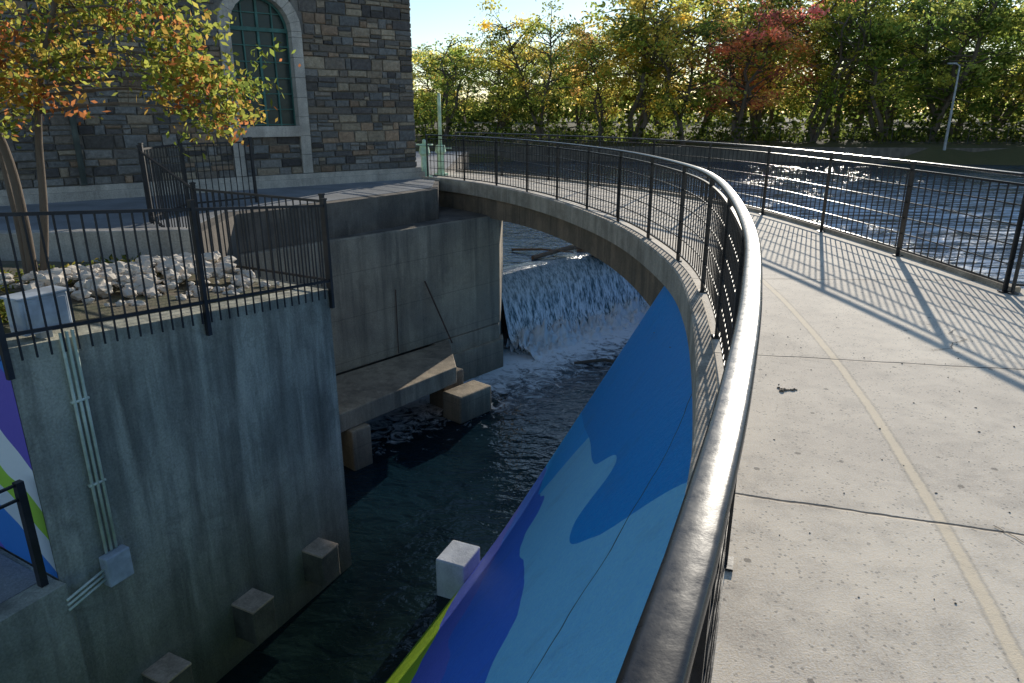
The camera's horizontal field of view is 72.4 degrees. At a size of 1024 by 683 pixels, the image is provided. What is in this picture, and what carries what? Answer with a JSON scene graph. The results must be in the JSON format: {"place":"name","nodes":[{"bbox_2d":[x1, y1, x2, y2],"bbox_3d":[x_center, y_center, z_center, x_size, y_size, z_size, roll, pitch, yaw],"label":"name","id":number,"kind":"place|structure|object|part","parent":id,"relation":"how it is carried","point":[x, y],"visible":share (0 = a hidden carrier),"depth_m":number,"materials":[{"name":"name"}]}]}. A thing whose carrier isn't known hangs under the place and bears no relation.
{"place":"outdoors","nodes":[
{"label":"outdoors","id":0,"kind":"place"},
{"bbox_2d":[0,151,460,229],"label":"plaza paving","id":1,"kind":"structure","parent":0,"point":[332,192],"depth_m":13.42,"materials":[{"name":"grey concrete"}]},
{"bbox_2d":[138,137,257,222],"bbox_3d":[-5.524,-2.854,12.059,0.643,1.210,2.817,5,19,14],"label":"picket fence","id":2,"kind":"object","parent":1,"relation":"on","point":[182,159],"visible":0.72,"depth_m":12.27,"materials":[{"name":"black metal"}]},
{"bbox_2d":[0,0,424,205],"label":"stone church","id":3,"kind":"structure","parent":1,"relation":"on","point":[344,113],"depth_m":15.56,"materials":[{"name":"stone"}]},
{"bbox_2d":[230,0,294,125],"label":"window glass","id":4,"kind":"structure","parent":3,"relation":"in","point":[248,19],"depth_m":15.49,"materials":[{"name":"glass"}]},
{"bbox_2d":[136,145,327,287],"bbox_3d":[-4.046,-1.768,9.501,4.132,1.620,0.413,13,22,33],"label":"picket fence","id":5,"kind":"object","parent":1,"relation":"on","point":[193,189],"visible":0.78,"depth_m":9.26,"materials":[{"name":"black metal"}]},
{"bbox_2d":[416,139,432,176],"bbox_3d":[-2.300,-4.816,18.416,0.471,0.980,0.471,0,18,0],"label":"gate hoist stand","id":6,"kind":"object","parent":1,"relation":"on","point":[422,150],"visible":0.77,"depth_m":18.29,"materials":[{"name":"green paint"}]},
{"bbox_2d":[201,152,468,349],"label":"plaza","id":7,"kind":"structure","parent":0,"point":[351,216],"depth_m":13.78,"materials":[{"name":"concrete"}]},
{"bbox_2d":[217,303,636,682],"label":"river water","id":8,"kind":"structure","parent":0,"point":[427,486],"depth_m":11.57,"materials":[{"name":"blue liquid"}]},
{"bbox_2d":[436,540,479,598],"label":"white concrete block","id":9,"kind":"structure","parent":8,"relation":"in","point":[457,562],"depth_m":9.24,"materials":[{"name":"white concrete"}]},
{"bbox_2d":[502,252,646,354],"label":"weir waterfall","id":10,"kind":"structure","parent":8,"relation":"in","point":[574,288],"depth_m":20.25,"materials":[{"name":"liquid"}]},
{"bbox_2d":[504,296,649,359],"bbox_3d":[3.715,-0.598,20.408,8.389,1.062,3.331,-9,20,-26],"label":"white water foam","id":11,"kind":"object","parent":8,"relation":"on","point":[557,337],"visible":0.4,"depth_m":19.93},
{"bbox_2d":[574,358,614,363],"bbox_3d":[2.313,0.518,17.971,1.431,0.140,0.290,2,18,7],"label":"floating log","id":12,"kind":"object","parent":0,"point":[595,361],"visible":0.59,"depth_m":17.97,"materials":[{"name":"brown wood"}]},
{"bbox_2d":[409,0,1023,112],"label":"sky","id":13,"kind":"structure","parent":0,"point":[430,20],"materials":[{"name":"white"}]},
{"bbox_2d":[415,113,1023,249],"bbox_3d":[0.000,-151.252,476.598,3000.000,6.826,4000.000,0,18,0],"label":"ground","id":14,"kind":"structure","parent":0,"point":[937,153],"depth_m":61.78,"materials":[{"name":"green plant"}]},
{"bbox_2d":[0,548,89,682],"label":"platform","id":15,"kind":"structure","parent":14,"relation":"on","point":[39,640],"depth_m":5.89,"materials":[{"name":"concrete"}]},
{"bbox_2d":[0,554,36,603],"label":"platform paving","id":16,"kind":"structure","parent":15,"relation":"on","point":[16,578],"depth_m":6.07,"materials":[{"name":"grey concrete"}]},
{"bbox_2d":[0,479,48,587],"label":"platform railing","id":17,"kind":"object","parent":15,"relation":"on","point":[26,516],"visible":1,"depth_m":5.79,"materials":[{"name":"black metal"}]},
{"bbox_2d":[0,274,351,682],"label":"retaining wall","id":18,"kind":"structure","parent":14,"relation":"on","point":[220,453],"depth_m":7.23,"materials":[{"name":"concrete"}]},
{"bbox_2d":[0,356,57,577],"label":"side mural","id":19,"kind":"object","parent":18,"relation":"attached to","point":[15,464],"visible":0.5,"depth_m":5.93,"materials":[{"name":"paint"}]},
{"bbox_2d":[0,285,72,338],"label":"electrical cabinet","id":20,"kind":"object","parent":18,"relation":"on","point":[34,309],"visible":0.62,"depth_m":5.69,"materials":[{"name":"grey metal"}]},
{"bbox_3d":[-3.812,-0.229,5.740,0.012,0.240,0.340,9,20,25],"label":"door","id":21,"kind":"part","parent":20,"relation":"part of","materials":[{"name":"grey paint"}]},
{"bbox_2d":[58,329,133,610],"bbox_3d":[-3.759,1.131,6.004,0.128,2.430,0.648,7,20,22],"label":"electrical conduit","id":22,"kind":"object","parent":18,"relation":"attached to","point":[116,565],"visible":1,"depth_m":6.24,"materials":[{"name":"plastic"}]},
{"bbox_2d":[0,227,193,262],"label":"concrete wall","id":23,"kind":"structure","parent":18,"relation":"on","point":[6,252],"depth_m":9.64,"materials":[{"name":"grey concrete"}]},
{"bbox_2d":[0,261,294,336],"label":"planting bed","id":24,"kind":"object","parent":18,"relation":"on","point":[79,310],"visible":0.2,"depth_m":7.42,"materials":[{"name":"soil"}]},
{"bbox_2d":[0,252,160,322],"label":"weeds","id":25,"kind":"object","parent":24,"relation":"on","point":[3,313],"visible":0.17,"depth_m":7.98,"materials":[{"name":"green plant"}]},
{"bbox_2d":[0,251,279,306],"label":"riprap stones","id":26,"kind":"object","parent":24,"relation":"on","point":[43,278],"visible":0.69,"depth_m":7.67,"materials":[{"name":"grey stone"}]},
{"bbox_2d":[0,0,300,274],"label":"autumn tree","id":27,"kind":"object","parent":24,"relation":"on","point":[204,82],"visible":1,"depth_m":6.99,"materials":[{"name":"yellow plant"}]},
{"bbox_2d":[0,198,334,380],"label":"picket fence","id":28,"kind":"object","parent":18,"relation":"on","point":[204,301],"visible":1,"depth_m":6.63,"materials":[{"name":"black metal"}]},
{"bbox_2d":[141,652,193,682],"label":"concrete stub","id":29,"kind":"object","parent":18,"relation":"attached to","point":[168,667],"visible":1,"depth_m":7.05,"materials":[{"name":"grey concrete"}]},
{"bbox_2d":[231,588,276,644],"bbox_3d":[-2.995,3.192,8.127,0.365,0.470,0.325,9,20,25],"label":"concrete stub","id":30,"kind":"object","parent":18,"relation":"attached to","point":[254,615],"visible":1,"depth_m":8.02,"materials":[{"name":"grey concrete"}]},
{"bbox_2d":[302,537,339,586],"bbox_3d":[-2.489,2.870,9.109,0.365,0.470,0.325,9,20,25],"label":"concrete stub","id":31,"kind":"object","parent":18,"relation":"attached to","point":[321,564],"visible":1,"depth_m":8.99,"materials":[{"name":"grey concrete"}]},
{"bbox_2d":[238,206,502,470],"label":"bridge pier","id":32,"kind":"structure","parent":14,"relation":"on","point":[452,258],"depth_m":14.73,"materials":[{"name":"concrete"}]},
{"bbox_2d":[395,290,398,352],"bbox_3d":[-2.450,-0.421,14.927,0.020,1.400,0.050,0,18,0],"label":"steel rod","id":33,"kind":"object","parent":32,"relation":"attached to","point":[397,321],"visible":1,"depth_m":14.92,"materials":[{"name":"grey metal"}]},
{"bbox_2d":[424,281,452,342],"bbox_3d":[-1.625,-0.642,15.522,0.592,1.463,0.035,-3,18,-10],"label":"leaning steel bar","id":34,"kind":"object","parent":32,"relation":"attached to","point":[438,311],"visible":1,"depth_m":15.50,"materials":[{"name":"black metal"}]},
{"bbox_2d":[336,348,416,375],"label":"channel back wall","id":35,"kind":"structure","parent":14,"relation":"on","point":[376,362],"depth_m":15.07,"materials":[{"name":"concrete"}]},
{"bbox_2d":[416,146,1009,162],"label":"riverbank wall","id":36,"kind":"structure","parent":14,"relation":"on","point":[892,152],"depth_m":60.40,"materials":[{"name":"concrete"}]},
{"bbox_2d":[412,0,1023,144],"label":"riverbank trees","id":37,"kind":"object","parent":14,"relation":"on","point":[746,55],"visible":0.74,"depth_m":62.06,"materials":[{"name":"green plant"}]},
{"bbox_2d":[413,52,1023,121],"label":"distant tree line","id":38,"kind":"object","parent":14,"relation":"on","point":[572,118],"visible":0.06,"depth_m":108.51,"materials":[{"name":"green plant"}]},
{"bbox_2d":[414,91,1023,144],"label":"undergrowth","id":39,"kind":"object","parent":14,"relation":"on","point":[767,136],"visible":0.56,"depth_m":64.11,"materials":[{"name":"green plant"}]},
{"bbox_2d":[415,126,1023,143],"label":"riverbank fence","id":40,"kind":"object","parent":14,"relation":"on","point":[636,127],"visible":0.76,"depth_m":61.27,"materials":[{"name":"black metal"}]},
{"bbox_2d":[943,63,960,149],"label":"street lamp","id":41,"kind":"object","parent":14,"relation":"on","point":[949,122],"visible":1,"depth_m":54.04,"materials":[{"name":"grey metal"}]},
{"bbox_2d":[469,161,1023,288],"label":"reservoir water","id":42,"kind":"structure","parent":0,"point":[517,236],"depth_m":33.78,"materials":[{"name":"blue liquid"}]},
{"bbox_2d":[511,245,579,259],"bbox_3d":[1.496,-2.780,21.065,3.034,0.397,1.484,0,18,0],"label":"driftwood","id":43,"kind":"object","parent":42,"relation":"on","point":[554,251],"visible":0.68,"depth_m":20.93,"materials":[{"name":"brown wood"}]},
{"bbox_2d":[653,325,1018,678],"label":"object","id":44,"kind":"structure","parent":0,"point":[783,389],"depth_m":4.36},
{"bbox_3d":[6.140,3.822,4.505,15.520,6.230,17.980,0,18,0],"label":"bridge abutment","id":45,"kind":"object","parent":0,"visible":0},
{"bbox_2d":[385,286,691,682],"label":"painted mural wall","id":46,"kind":"structure","parent":45,"relation":"attached to","point":[556,586],"depth_m":5.31,"materials":[{"name":"paint"}]},
{"bbox_2d":[423,170,1023,682],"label":"curved footbridge","id":47,"kind":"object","parent":45,"relation":"on","point":[883,566],"visible":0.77,"depth_m":3.65,"materials":[{"name":"concrete"}]},
{"bbox_2d":[435,93,450,175],"bbox_3d":[-1.929,-5.596,18.950,0.428,2.130,0.415,-12,22,-32],"label":"gate hoist stand","id":48,"kind":"object","parent":47,"relation":"on","point":[440,164],"visible":0.81,"depth_m":18.96,"materials":[{"name":"green paint"}]},
{"bbox_2d":[426,134,761,682],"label":"steel railing","id":49,"kind":"object","parent":47,"relation":"on","point":[674,639],"visible":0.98,"depth_m":1.65,"materials":[{"name":"grey metal"}]},
{"bbox_2d":[455,132,1023,292],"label":"steel railing","id":50,"kind":"object","parent":47,"relation":"on","point":[904,218],"visible":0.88,"depth_m":9.33,"materials":[{"name":"black metal"}]},
{"bbox_2d":[935,329,1023,542],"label":"pavement crack","id":51,"kind":"object","parent":47,"relation":"on","point":[993,525],"visible":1,"depth_m":2.93,"materials":[{"name":"concrete"}]},
{"bbox_2d":[1007,233,1023,294],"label":"steel railing","id":52,"kind":"object","parent":47,"relation":"on","point":[1016,273],"visible":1,"depth_m":6.61,"materials":[{"name":"black metal"}]}
]}

